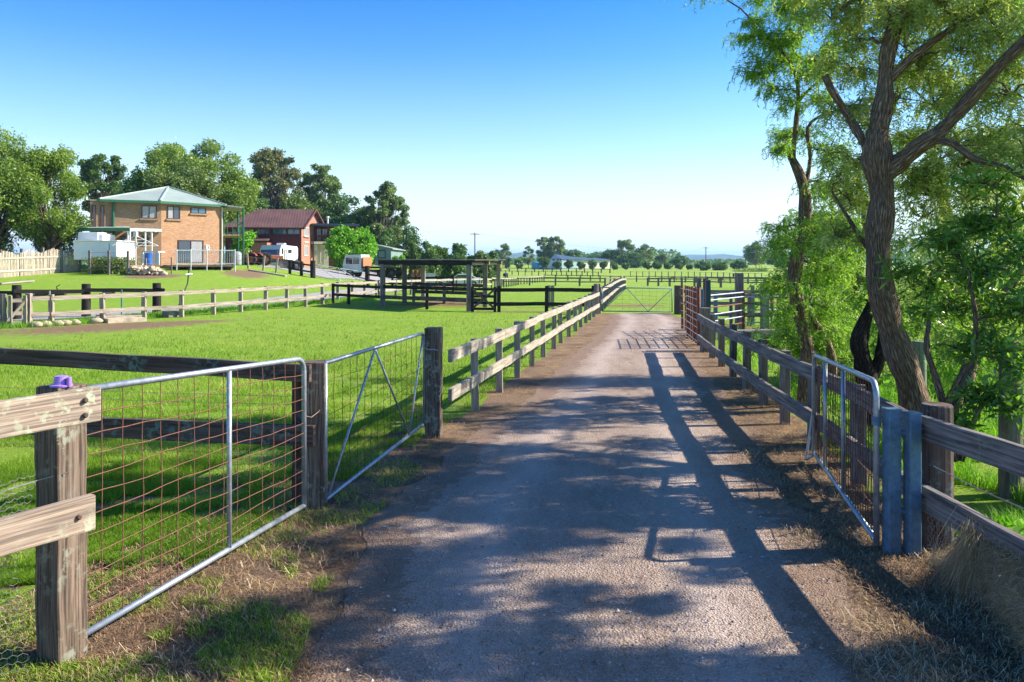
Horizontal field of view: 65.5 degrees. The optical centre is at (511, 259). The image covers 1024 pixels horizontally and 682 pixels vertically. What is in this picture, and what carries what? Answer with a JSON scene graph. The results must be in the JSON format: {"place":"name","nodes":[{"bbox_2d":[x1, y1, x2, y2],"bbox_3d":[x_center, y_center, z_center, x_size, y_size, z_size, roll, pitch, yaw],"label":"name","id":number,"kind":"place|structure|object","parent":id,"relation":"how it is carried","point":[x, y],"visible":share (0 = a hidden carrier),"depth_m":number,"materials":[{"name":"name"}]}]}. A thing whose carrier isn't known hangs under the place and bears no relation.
{"place":"outdoors","nodes":[
{"label":"outdoors","id":0,"kind":"place"},
{"bbox_2d":[0,297,387,328],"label":"grass","id":1,"kind":"structure","parent":0,"point":[85,320],"depth_m":29.77,"materials":[{"name":"green plant"}]},
{"bbox_2d":[7,288,401,319],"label":"driveway","id":2,"kind":"structure","parent":0,"point":[290,296],"depth_m":36.18,"materials":[{"name":"grey gravel"}]},
{"bbox_2d":[261,266,438,281],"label":"driveway","id":3,"kind":"structure","parent":0,"point":[335,273],"depth_m":76.41,"materials":[{"name":"grey gravel"}]},
{"bbox_2d":[342,255,408,276],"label":"flatbed truck","id":4,"kind":"object","parent":3,"relation":"on","point":[358,263],"visible":0.7,"depth_m":79.11,"materials":[{"name":"white paint"}]},
{"bbox_2d":[0,261,1023,624],"bbox_3d":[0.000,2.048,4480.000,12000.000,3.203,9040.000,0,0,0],"label":"ground","id":5,"kind":"structure","parent":0,"point":[244,277],"depth_m":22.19,"materials":[{"name":"green plant"}]},
{"bbox_2d":[0,293,32,326],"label":"post and rail fence","id":6,"kind":"object","parent":5,"relation":"on","point":[3,308],"visible":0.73,"depth_m":23.34,"materials":[{"name":"wood"}]},
{"bbox_2d":[7,295,27,326],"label":"timber gate","id":7,"kind":"structure","parent":5,"relation":"on","point":[24,312],"depth_m":23.43,"materials":[{"name":"wood"}]},
{"bbox_2d":[0,124,46,256],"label":"tree","id":8,"kind":"object","parent":5,"relation":"on","point":[12,159],"visible":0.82,"depth_m":59.63,"materials":[{"name":"green plant"}]},
{"bbox_2d":[0,247,80,277],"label":"paling fence","id":9,"kind":"object","parent":5,"relation":"on","point":[20,268],"visible":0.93,"depth_m":58.13,"materials":[{"name":"beige wood"}]},
{"bbox_2d":[0,140,94,258],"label":"trees","id":10,"kind":"object","parent":5,"relation":"on","point":[50,233],"visible":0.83,"depth_m":61.35,"materials":[{"name":"green plant"}]},
{"bbox_2d":[0,382,100,673],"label":"post and rail fence","id":11,"kind":"object","parent":5,"relation":"on","point":[56,525],"visible":0.99,"depth_m":3.88,"materials":[{"name":"wood"}]},
{"bbox_2d":[49,375,72,387],"bbox_3d":[-2.225,0.598,3.930,0.103,0.052,0.103,0,0,-27],"label":"insulator cap","id":12,"kind":"object","parent":11,"relation":"on","point":[60,381],"visible":1,"depth_m":3.90,"materials":[{"name":"purple plastic"}]},
{"bbox_2d":[87,357,319,635],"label":"farm gate","id":13,"kind":"structure","parent":11,"relation":"attached to","point":[102,623],"depth_m":5.05,"materials":[{"name":"metal"}]},
{"bbox_2d":[0,283,164,318],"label":"post and rail fence","id":14,"kind":"object","parent":5,"relation":"on","point":[17,291],"visible":0.85,"depth_m":27.47,"materials":[{"name":"black wood"}]},
{"bbox_2d":[75,153,128,212],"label":"tree","id":15,"kind":"object","parent":5,"relation":"on","point":[91,169],"visible":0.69,"depth_m":116.00,"materials":[{"name":"green plant"}]},
{"bbox_2d":[73,240,134,259],"bbox_3d":[-31.374,-0.734,61.500,3.329,1.469,3.200,0,0,0],"label":"portable cabin","id":16,"kind":"object","parent":5,"relation":"on","point":[82,248],"visible":0.67,"depth_m":60.00,"materials":[{"name":"white metal"}]},
{"bbox_2d":[78,232,114,239],"bbox_3d":[-32.340,-1.790,62.100,1.812,0.637,2.200,0,0,0],"label":"white camper","id":17,"kind":"object","parent":16,"relation":"on","point":[94,236],"visible":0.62,"depth_m":61.00,"materials":[{"name":"paint"}]},
{"bbox_2d":[82,256,137,274],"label":"garden plants","id":18,"kind":"object","parent":5,"relation":"on","point":[119,268],"visible":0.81,"depth_m":58.43,"materials":[{"name":"green plant"}]},
{"bbox_2d":[110,183,136,195],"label":"tree","id":19,"kind":"object","parent":5,"relation":"on","point":[129,188],"visible":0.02,"depth_m":98.74,"materials":[{"name":"green plant"}]},
{"bbox_2d":[103,317,146,322],"bbox_3d":[-12.436,1.944,25.595,1.182,0.195,0.527,0,0,-42],"label":"stone edging","id":20,"kind":"object","parent":5,"relation":"on","point":[123,319],"visible":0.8,"depth_m":25.39,"materials":[{"name":"stone"}]},
{"bbox_2d":[88,250,171,274],"bbox_3d":[-27.858,0.216,57.603,5.894,1.801,1.413,0,0,-5],"label":"wire fence","id":21,"kind":"object","parent":5,"relation":"on","point":[108,259],"visible":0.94,"depth_m":57.56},
{"bbox_2d":[112,231,157,264],"bbox_3d":[-27.887,-0.735,59.000,2.234,2.798,2.234,0,0,16],"label":"rotary clothes line","id":22,"kind":"object","parent":5,"relation":"on","point":[135,235],"visible":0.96,"depth_m":58.67,"materials":[{"name":"white metal"}]},
{"bbox_2d":[129,265,167,274],"bbox_3d":[-26.410,0.784,57.712,3.356,0.835,1.801,0,0,0],"label":"firewood","id":23,"kind":"object","parent":5,"relation":"on","point":[144,270],"visible":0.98,"depth_m":57.06,"materials":[{"name":"beige wood"}]},
{"bbox_2d":[73,186,243,266],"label":"brick house","id":24,"kind":"structure","parent":5,"relation":"on","point":[168,220],"depth_m":66.69,"materials":[{"name":"brick"}]},
{"bbox_2d":[140,205,158,219],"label":"window","id":25,"kind":"structure","parent":24,"relation":"in","point":[148,212],"depth_m":65.50,"materials":[{"name":"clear glass"}]},
{"bbox_2d":[166,206,181,220],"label":"window","id":26,"kind":"structure","parent":24,"relation":"in","point":[173,212],"depth_m":66.76,"materials":[{"name":"clear glass"}]},
{"bbox_2d":[178,240,203,262],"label":"glass door","id":27,"kind":"structure","parent":24,"relation":"in","point":[182,244],"depth_m":68.05,"materials":[{"name":"grey glass"}]},
{"bbox_2d":[0,347,325,509],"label":"post and rail fence","id":28,"kind":"object","parent":5,"relation":"on","point":[315,426],"visible":0.69,"depth_m":6.46,"materials":[{"name":"wood"}]},
{"bbox_2d":[141,156,229,231],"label":"tree","id":29,"kind":"object","parent":5,"relation":"on","point":[186,179],"visible":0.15,"depth_m":82.70,"materials":[{"name":"green plant"}]},
{"bbox_2d":[114,137,266,246],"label":"tree","id":30,"kind":"object","parent":5,"relation":"on","point":[242,192],"visible":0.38,"depth_m":103.23,"materials":[{"name":"green plant"}]},
{"bbox_2d":[163,249,234,271],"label":"railing","id":31,"kind":"structure","parent":5,"relation":"on","point":[230,265],"depth_m":62.36,"materials":[{"name":"metal"}]},
{"bbox_2d":[31,281,377,321],"bbox_3d":[-9.924,1.574,32.847,2.029,1.059,20.305,0,0,21],"label":"post and rail fence","id":32,"kind":"object","parent":5,"relation":"on","point":[51,313],"visible":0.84,"depth_m":27.53,"materials":[{"name":"wood"}]},
{"bbox_2d":[226,230,256,260],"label":"tree","id":33,"kind":"object","parent":5,"relation":"on","point":[249,236],"visible":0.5,"depth_m":83.39,"materials":[{"name":"green plant"}]},
{"bbox_2d":[244,250,262,264],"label":"tractor","id":34,"kind":"object","parent":5,"relation":"on","point":[252,260],"visible":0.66,"depth_m":71.59,"materials":[{"name":"red paint"}]},
{"bbox_2d":[238,254,286,276],"bbox_3d":[-20.427,0.419,64.595,5.920,1.867,1.911,0,0,20],"label":"wire fence","id":35,"kind":"object","parent":5,"relation":"on","point":[263,265],"visible":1,"depth_m":64.94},
{"bbox_2d":[259,252,282,265],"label":"tractor","id":36,"kind":"object","parent":5,"relation":"on","point":[270,257],"visible":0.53,"depth_m":72.38,"materials":[{"name":"orange paint"}]},
{"bbox_2d":[247,146,305,209],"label":"tree","id":37,"kind":"object","parent":5,"relation":"on","point":[265,166],"visible":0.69,"depth_m":138.00,"materials":[{"name":"green plant"}]},
{"bbox_2d":[260,243,297,264],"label":"caravan","id":38,"kind":"object","parent":5,"relation":"on","point":[284,250],"visible":0.47,"depth_m":84.43,"materials":[{"name":"white paint"}]},
{"bbox_2d":[224,209,358,267],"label":"brick house","id":39,"kind":"structure","parent":5,"relation":"on","point":[306,232],"depth_m":96.00,"materials":[{"name":"red brick"}]},
{"bbox_2d":[288,260,310,275],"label":"post and rail fence","id":40,"kind":"object","parent":5,"relation":"on","point":[301,263],"visible":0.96,"depth_m":66.03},
{"bbox_2d":[280,190,332,222],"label":"tree","id":41,"kind":"object","parent":5,"relation":"on","point":[299,201],"visible":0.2,"depth_m":123.04,"materials":[{"name":"green plant"}]},
{"bbox_2d":[296,163,342,214],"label":"tree","id":42,"kind":"object","parent":5,"relation":"on","point":[326,182],"visible":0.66,"depth_m":142.80,"materials":[{"name":"green plant"}]},
{"bbox_2d":[320,192,376,235],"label":"tree","id":43,"kind":"object","parent":5,"relation":"on","point":[341,207],"visible":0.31,"depth_m":125.97,"materials":[{"name":"green plant"}]},
{"bbox_2d":[323,222,378,270],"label":"bush","id":44,"kind":"object","parent":5,"relation":"on","point":[342,243],"visible":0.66,"depth_m":88.43,"materials":[{"name":"green plant"}]},
{"bbox_2d":[360,180,410,269],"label":"tree","id":45,"kind":"object","parent":5,"relation":"on","point":[387,198],"visible":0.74,"depth_m":124.48,"materials":[{"name":"green plant"}]},
{"bbox_2d":[375,245,405,264],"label":"garden shed","id":46,"kind":"structure","parent":5,"relation":"on","point":[385,252],"depth_m":108.00,"materials":[{"name":"metal"}]},
{"bbox_2d":[378,224,422,266],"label":"tree","id":47,"kind":"object","parent":5,"relation":"on","point":[389,239],"visible":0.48,"depth_m":117.86,"materials":[{"name":"green plant"}]},
{"bbox_2d":[331,282,482,308],"bbox_3d":[-3.778,1.575,35.365,8.612,1.049,4.781,0,0,37],"label":"pen fence","id":48,"kind":"object","parent":5,"relation":"on","point":[434,288],"visible":0.83,"depth_m":34.64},
{"bbox_2d":[366,273,453,289],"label":"post and rail fence","id":49,"kind":"object","parent":5,"relation":"on","point":[415,277],"visible":0.49,"depth_m":63.05,"materials":[{"name":"brown wood"}]},
{"bbox_2d":[403,240,422,279],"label":"shrub","id":50,"kind":"object","parent":5,"relation":"on","point":[415,251],"visible":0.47,"depth_m":104.47,"materials":[{"name":"green plant"}]},
{"bbox_2d":[407,247,442,279],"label":"shrub","id":51,"kind":"object","parent":5,"relation":"on","point":[429,253],"visible":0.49,"depth_m":94.40,"materials":[{"name":"green plant"}]},
{"bbox_2d":[423,327,442,437],"bbox_3d":[-0.888,1.407,8.967,0.189,1.285,0.234,0,0,5],"label":"gate post","id":52,"kind":"object","parent":5,"relation":"on","point":[433,368],"visible":0.84,"depth_m":8.90,"materials":[{"name":"wood"}]},
{"bbox_2d":[324,332,424,502],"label":"farm gate","id":53,"kind":"structure","parent":52,"relation":"attached to","point":[328,496],"depth_m":7.34,"materials":[{"name":"metal"}]},
{"bbox_2d":[378,278,491,295],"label":"post and rail fence","id":54,"kind":"object","parent":5,"relation":"on","point":[435,280],"visible":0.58,"depth_m":49.81,"materials":[{"name":"wood"}]},
{"bbox_2d":[378,259,505,310],"bbox_3d":[-3.043,1.042,35.900,4.832,2.135,9.382,0,0,10],"label":"field shelter","id":55,"kind":"object","parent":5,"relation":"on","point":[404,263],"visible":0.88,"depth_m":33.90,"materials":[{"name":"brown wood"}]},
{"bbox_2d":[440,252,466,276],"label":"shrub","id":56,"kind":"object","parent":5,"relation":"on","point":[447,270],"visible":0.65,"depth_m":97.11,"materials":[{"name":"green plant"}]},
{"bbox_2d":[451,243,473,273],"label":"shrub","id":57,"kind":"object","parent":5,"relation":"on","point":[461,249],"visible":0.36,"depth_m":117.44,"materials":[{"name":"green plant"}]},
{"bbox_2d":[471,287,495,311],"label":"timber gate","id":58,"kind":"structure","parent":5,"relation":"on","point":[478,295],"depth_m":30.76,"materials":[{"name":"black wood"}]},
{"bbox_2d":[472,252,495,283],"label":"shrub","id":59,"kind":"object","parent":5,"relation":"on","point":[478,271],"visible":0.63,"depth_m":111.79,"materials":[{"name":"green plant"}]},
{"bbox_2d":[495,242,511,267],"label":"tree","id":60,"kind":"object","parent":5,"relation":"on","point":[505,247],"visible":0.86,"depth_m":329.26,"materials":[{"name":"green plant"}]},
{"bbox_2d":[10,249,1021,264],"bbox_3d":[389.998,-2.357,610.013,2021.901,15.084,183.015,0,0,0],"label":"wood","id":61,"kind":"object","parent":5,"relation":"on","point":[676,253],"visible":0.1,"depth_m":549.70,"materials":[{"name":"green plant"}]},
{"bbox_2d":[491,276,544,287],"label":"post and rail fence","id":62,"kind":"object","parent":5,"relation":"on","point":[514,283],"visible":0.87,"depth_m":95.61,"materials":[{"name":"white wood"}]},
{"bbox_2d":[535,236,553,258],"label":"tree","id":63,"kind":"object","parent":5,"relation":"on","point":[542,251],"visible":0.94,"depth_m":348.41,"materials":[{"name":"green plant"}]},
{"bbox_2d":[496,286,593,312],"bbox_3d":[1.304,1.521,30.624,3.844,1.060,0.291,0,0,3],"label":"post and rail fence","id":64,"kind":"object","parent":5,"relation":"on","point":[499,290],"visible":0.73,"depth_m":30.59,"materials":[{"name":"black wood"}]},
{"bbox_2d":[546,236,565,257],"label":"tree","id":65,"kind":"object","parent":5,"relation":"on","point":[556,248],"visible":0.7,"depth_m":348.66,"materials":[{"name":"green plant"}]},
{"bbox_2d":[502,277,618,285],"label":"post and rail fence","id":66,"kind":"object","parent":5,"relation":"on","point":[579,281],"visible":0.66,"depth_m":96.78,"materials":[{"name":"wood"}]},
{"bbox_2d":[546,254,609,269],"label":"warehouse","id":67,"kind":"structure","parent":5,"relation":"on","point":[562,259],"depth_m":300.22,"materials":[{"name":"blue metal"}]},
{"bbox_2d":[600,249,617,266],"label":"tree","id":68,"kind":"object","parent":5,"relation":"on","point":[608,254],"visible":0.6,"depth_m":368.39,"materials":[{"name":"green plant"}]},
{"bbox_2d":[594,278,626,313],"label":"post and rail fence","id":69,"kind":"object","parent":5,"relation":"on","point":[620,282],"visible":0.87,"depth_m":36.97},
{"bbox_2d":[602,287,672,311],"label":"farm gate","id":70,"kind":"structure","parent":69,"relation":"attached to","point":[622,299],"depth_m":29.86,"materials":[{"name":"metal"}]},
{"bbox_2d":[613,239,635,255],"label":"tree","id":71,"kind":"object","parent":5,"relation":"on","point":[627,245],"visible":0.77,"depth_m":358.82,"materials":[{"name":"green plant"}]},
{"bbox_2d":[614,251,647,267],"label":"tree","id":72,"kind":"object","parent":5,"relation":"on","point":[635,259],"visible":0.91,"depth_m":346.28,"materials":[{"name":"green plant"}]},
{"bbox_2d":[634,243,654,261],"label":"tree","id":73,"kind":"object","parent":5,"relation":"on","point":[649,253],"visible":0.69,"depth_m":363.26,"materials":[{"name":"green plant"}]},
{"bbox_2d":[669,254,688,267],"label":"tree","id":74,"kind":"object","parent":5,"relation":"on","point":[682,260],"visible":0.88,"depth_m":337.51,"materials":[{"name":"green plant"}]},
{"bbox_2d":[623,276,762,283],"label":"post and rail fence","id":75,"kind":"object","parent":5,"relation":"on","point":[747,280],"visible":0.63,"depth_m":125.43,"materials":[{"name":"wood"}]},
{"bbox_2d":[701,289,703,306],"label":"yard post","id":76,"kind":"object","parent":5,"relation":"on","point":[702,297],"visible":0.32,"depth_m":18.47,"materials":[{"name":"metal"}]},
{"bbox_2d":[686,286,700,344],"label":"yard gate","id":77,"kind":"structure","parent":76,"relation":"attached to","point":[693,300],"depth_m":18.72,"materials":[{"name":"metal"}]},
{"bbox_2d":[700,307,710,351],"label":"yard post","id":78,"kind":"object","parent":5,"relation":"on","point":[704,329],"visible":0.46,"depth_m":17.15,"materials":[{"name":"grey metal"}]},
{"bbox_2d":[647,277,764,287],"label":"post and rail fence","id":79,"kind":"object","parent":5,"relation":"on","point":[694,281],"visible":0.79,"depth_m":84.37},
{"bbox_2d":[705,280,710,307],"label":"yard post","id":80,"kind":"object","parent":5,"relation":"on","point":[708,293],"visible":0.5,"depth_m":18.75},
{"bbox_2d":[674,285,759,313],"bbox_3d":[7.635,1.475,29.246,3.309,1.150,0.309,0,0,8],"label":"post and rail fence","id":81,"kind":"object","parent":5,"relation":"on","point":[677,299],"visible":0.36,"depth_m":29.30,"materials":[{"name":"black wood"}]},
{"bbox_2d":[735,273,743,328],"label":"yard post","id":82,"kind":"object","parent":5,"relation":"on","point":[739,282],"visible":0.59,"depth_m":22.70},
{"bbox_2d":[743,240,769,267],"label":"tree","id":83,"kind":"object","parent":5,"relation":"on","point":[753,257],"visible":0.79,"depth_m":319.74,"materials":[{"name":"green plant"}]},
{"bbox_2d":[711,286,815,339],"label":"cattle yard","id":84,"kind":"structure","parent":5,"relation":"on","point":[749,296],"depth_m":21.57,"materials":[{"name":"metal"}]},
{"bbox_2d":[760,284,769,328],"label":"yard post","id":85,"kind":"object","parent":5,"relation":"on","point":[762,312],"visible":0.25,"depth_m":21.50,"materials":[{"name":"grey metal"}]},
{"bbox_2d":[697,314,922,494],"bbox_3d":[3.455,1.559,11.506,0.312,0.988,12.166,0,0,6],"label":"post and rail fence","id":86,"kind":"object","parent":5,"relation":"on","point":[786,361],"visible":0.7,"depth_m":9.46,"materials":[{"name":"wood"}]},
{"bbox_2d":[715,314,1023,540],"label":"weeds","id":87,"kind":"object","parent":5,"relation":"on","point":[967,474],"visible":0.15,"depth_m":9.14,"materials":[{"name":"green plant"}]},
{"bbox_2d":[845,288,914,438],"bbox_3d":[4.055,1.173,8.831,1.003,1.730,0.562,0,0,-35],"label":"old stump tree","id":88,"kind":"object","parent":5,"relation":"on","point":[865,363],"visible":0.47,"depth_m":8.54,"materials":[{"name":"brown plant"}]},
{"bbox_2d":[741,132,1023,392],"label":"pepper tree","id":89,"kind":"object","parent":5,"relation":"on","point":[860,280],"visible":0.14,"depth_m":12.83,"materials":[{"name":"green plant"}]},
{"bbox_2d":[758,307,1022,498],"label":"wire fence","id":90,"kind":"object","parent":5,"relation":"on","point":[1007,432],"visible":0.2,"depth_m":6.69,"materials":[{"name":"metal"}]},
{"bbox_2d":[881,407,904,556],"bbox_3d":[2.614,1.528,5.403,0.177,1.044,0.100,0,0,-5],"label":"steel gate post","id":91,"kind":"object","parent":5,"relation":"on","point":[892,434],"visible":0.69,"depth_m":5.36,"materials":[{"name":"blue metal"}]},
{"bbox_2d":[805,354,880,545],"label":"farm gate","id":92,"kind":"structure","parent":91,"relation":"attached to","point":[874,534],"depth_m":6.33,"materials":[{"name":"metal"}]},
{"bbox_2d":[770,0,1023,438],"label":"pepper tree","id":93,"kind":"object","parent":5,"relation":"on","point":[880,163],"visible":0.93,"depth_m":7.79,"materials":[{"name":"green plant"}]},
{"bbox_2d":[774,357,1023,534],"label":"ground cover","id":94,"kind":"object","parent":5,"relation":"on","point":[1004,520],"visible":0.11,"depth_m":5.21,"materials":[{"name":"green plant"}]},
{"bbox_2d":[902,411,922,558],"bbox_3d":[2.695,1.538,5.360,0.092,1.024,0.092,0,0,-7],"label":"steel gate post","id":95,"kind":"object","parent":5,"relation":"on","point":[912,482],"visible":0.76,"depth_m":5.32,"materials":[{"name":"blue metal"}]},
{"bbox_2d":[833,0,1023,366],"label":"pepper tree","id":96,"kind":"object","parent":5,"relation":"on","point":[931,262],"visible":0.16,"depth_m":13.55,"materials":[{"name":"green plant"}]},
{"bbox_2d":[871,153,1023,461],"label":"leafy shrub","id":97,"kind":"object","parent":5,"relation":"on","point":[977,346],"visible":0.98,"depth_m":6.72,"materials":[{"name":"green plant"}]},
{"bbox_2d":[920,402,1023,623],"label":"post and rail fence","id":98,"kind":"object","parent":5,"relation":"on","point":[944,438],"visible":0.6,"depth_m":5.09,"materials":[{"name":"wood"}]},
{"bbox_2d":[0,313,1023,681],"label":"verge","id":99,"kind":"structure","parent":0,"point":[580,337],"depth_m":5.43,"materials":[{"name":"soil"}]},
{"bbox_2d":[0,443,436,681],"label":"grass","id":100,"kind":"structure","parent":99,"relation":"on","point":[265,676],"depth_m":4.28,"materials":[{"name":"green plant"}]},
{"bbox_2d":[22,431,1023,681],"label":"straw","id":101,"kind":"object","parent":99,"relation":"on","point":[936,665],"visible":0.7,"depth_m":4.13,"materials":[{"name":"beige plant"}]},
{"bbox_2d":[448,291,599,411],"bbox_3d":[1.206,1.540,19.208,0.174,1.046,20.790,0,0,11],"label":"post and rail fence","id":102,"kind":"object","parent":99,"relation":"on","point":[473,346],"visible":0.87,"depth_m":13.13,"materials":[{"name":"wood"}]},
{"bbox_2d":[682,0,867,405],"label":"pepper tree","id":103,"kind":"object","parent":99,"relation":"on","point":[829,339],"visible":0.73,"depth_m":10.46,"materials":[{"name":"green plant"}]},
{"bbox_2d":[900,506,1023,681],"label":"dry grass","id":104,"kind":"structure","parent":99,"relation":"on","point":[1011,586],"depth_m":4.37,"materials":[{"name":"plant"}]},
{"bbox_2d":[0,0,1023,255],"label":"sky","id":105,"kind":"structure","parent":0,"point":[588,124],"materials":[{"name":"blue"}]},
{"bbox_2d":[300,313,918,681],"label":"gravel road","id":106,"kind":"structure","parent":0,"point":[626,348],"depth_m":5.40,"materials":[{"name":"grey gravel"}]},
{"bbox_2d":[681,285,700,329],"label":"yard gate","id":107,"kind":"structure","parent":106,"relation":"on","point":[682,307],"depth_m":22.16,"materials":[{"name":"metal"}]},
{"bbox_2d":[497,252,914,260],"bbox_3d":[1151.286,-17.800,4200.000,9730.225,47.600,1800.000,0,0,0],"label":"hills","id":108,"kind":"structure","parent":0,"point":[690,257],"depth_m":3904.17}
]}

